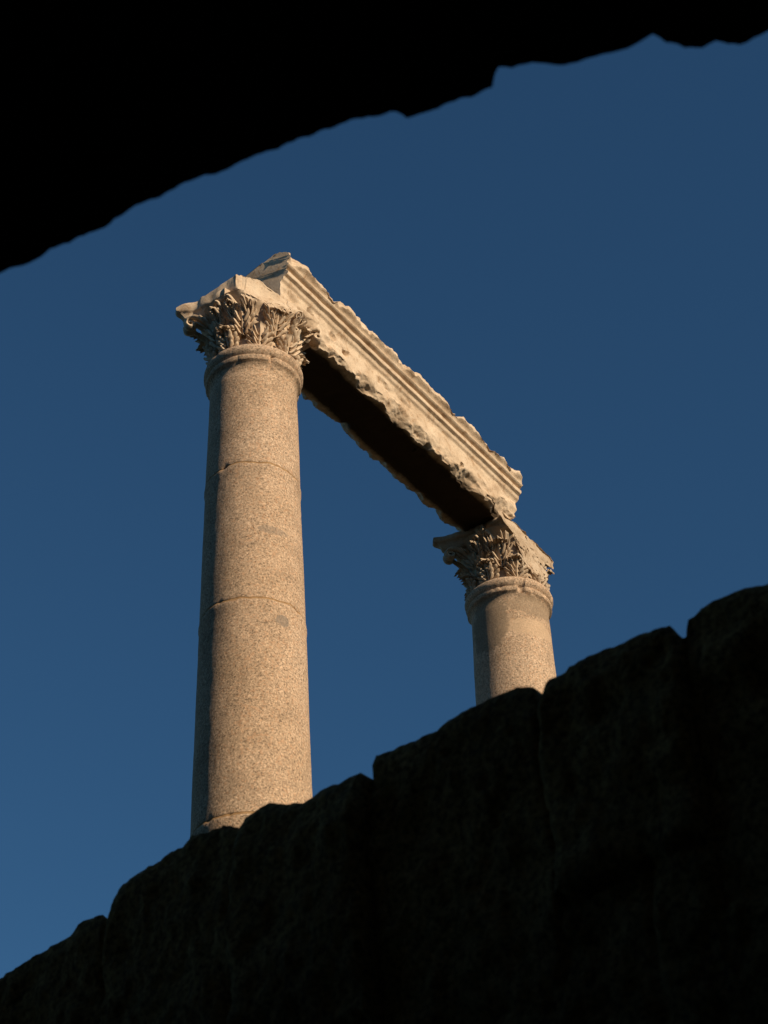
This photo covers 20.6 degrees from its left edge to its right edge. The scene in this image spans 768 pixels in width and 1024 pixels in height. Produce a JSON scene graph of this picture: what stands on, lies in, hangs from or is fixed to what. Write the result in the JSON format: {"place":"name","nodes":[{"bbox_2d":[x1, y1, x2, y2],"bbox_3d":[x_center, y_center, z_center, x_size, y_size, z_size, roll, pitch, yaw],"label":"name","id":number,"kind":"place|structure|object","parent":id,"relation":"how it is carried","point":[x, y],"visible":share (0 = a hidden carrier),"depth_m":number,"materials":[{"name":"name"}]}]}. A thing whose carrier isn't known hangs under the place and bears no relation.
{"place":"outdoors","nodes":[
{"label":"outdoors","id":0,"kind":"place"},
{"bbox_2d":[0,32,767,977],"label":"sky","id":1,"kind":"structure","parent":0,"point":[573,257],"materials":[{"name":"blue"}]},
{"label":"ground","id":2,"kind":"structure","parent":0,"visible":0},
{"bbox_2d":[0,0,767,272],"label":"stone vault","id":3,"kind":"object","parent":2,"relation":"on","point":[111,111],"visible":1,"depth_m":4.35,"materials":[{"name":"black stone"}]},
{"bbox_3d":[0.070,1.572,3.338,8.850,5.230,13.653,-3,-38,0],"label":"underground chamber","id":4,"kind":"object","parent":2,"relation":"on","visible":0},
{"bbox_2d":[0,584,767,1023],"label":"stone wall","id":5,"kind":"structure","parent":4,"relation":"on","point":[582,840],"depth_m":6.66,"materials":[{"name":"stone"}]},
{"bbox_3d":[-0.764,4.885,12.065,1.320,0.560,1.320,-24,-43,25],"label":"base","id":6,"kind":"object","parent":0,"visible":0},
{"bbox_2d":[190,344,312,836],"bbox_3d":[-0.905,1.783,14.491,0.931,7.360,0.932,-3,-38,0],"label":"shaft","id":7,"kind":"object","parent":6,"relation":"on","point":[252,751],"visible":0.65,"depth_m":15.00,"materials":[{"name":"stone"}]},
{"bbox_2d":[175,274,320,367],"bbox_3d":[-1.052,-1.384,16.968,0.927,0.765,0.936,-24,-43,25],"label":"capital","id":8,"kind":"object","parent":7,"relation":"on","point":[236,310],"visible":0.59,"depth_m":16.77,"materials":[{"name":"stone"}]},
{"bbox_2d":[245,252,522,531],"bbox_3d":[0.008,-0.916,18.532,0.691,0.623,3.736,-24,-42,25],"label":"stone architrave","id":9,"kind":"object","parent":8,"relation":"on","point":[378,400],"visible":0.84,"depth_m":18.38,"materials":[{"name":"stone"}]},
{"bbox_3d":[1.414,6.782,14.707,1.360,0.560,1.360,-24,-43,25],"label":"base","id":10,"kind":"object","parent":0,"visible":0},
{"bbox_2d":[465,576,555,705],"bbox_3d":[1.273,3.681,17.133,0.957,7.360,0.956,-3,-38,0],"label":"shaft","id":11,"kind":"object","parent":10,"relation":"on","point":[508,617],"visible":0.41,"depth_m":18.79,"materials":[{"name":"grey stone"}]},
{"bbox_2d":[433,511,554,600],"bbox_3d":[1.067,0.577,19.587,0.889,0.640,0.978,-24,-43,25],"label":"capital","id":12,"kind":"object","parent":11,"relation":"on","point":[502,544],"visible":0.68,"depth_m":19.38,"materials":[{"name":"stone"}]}
]}

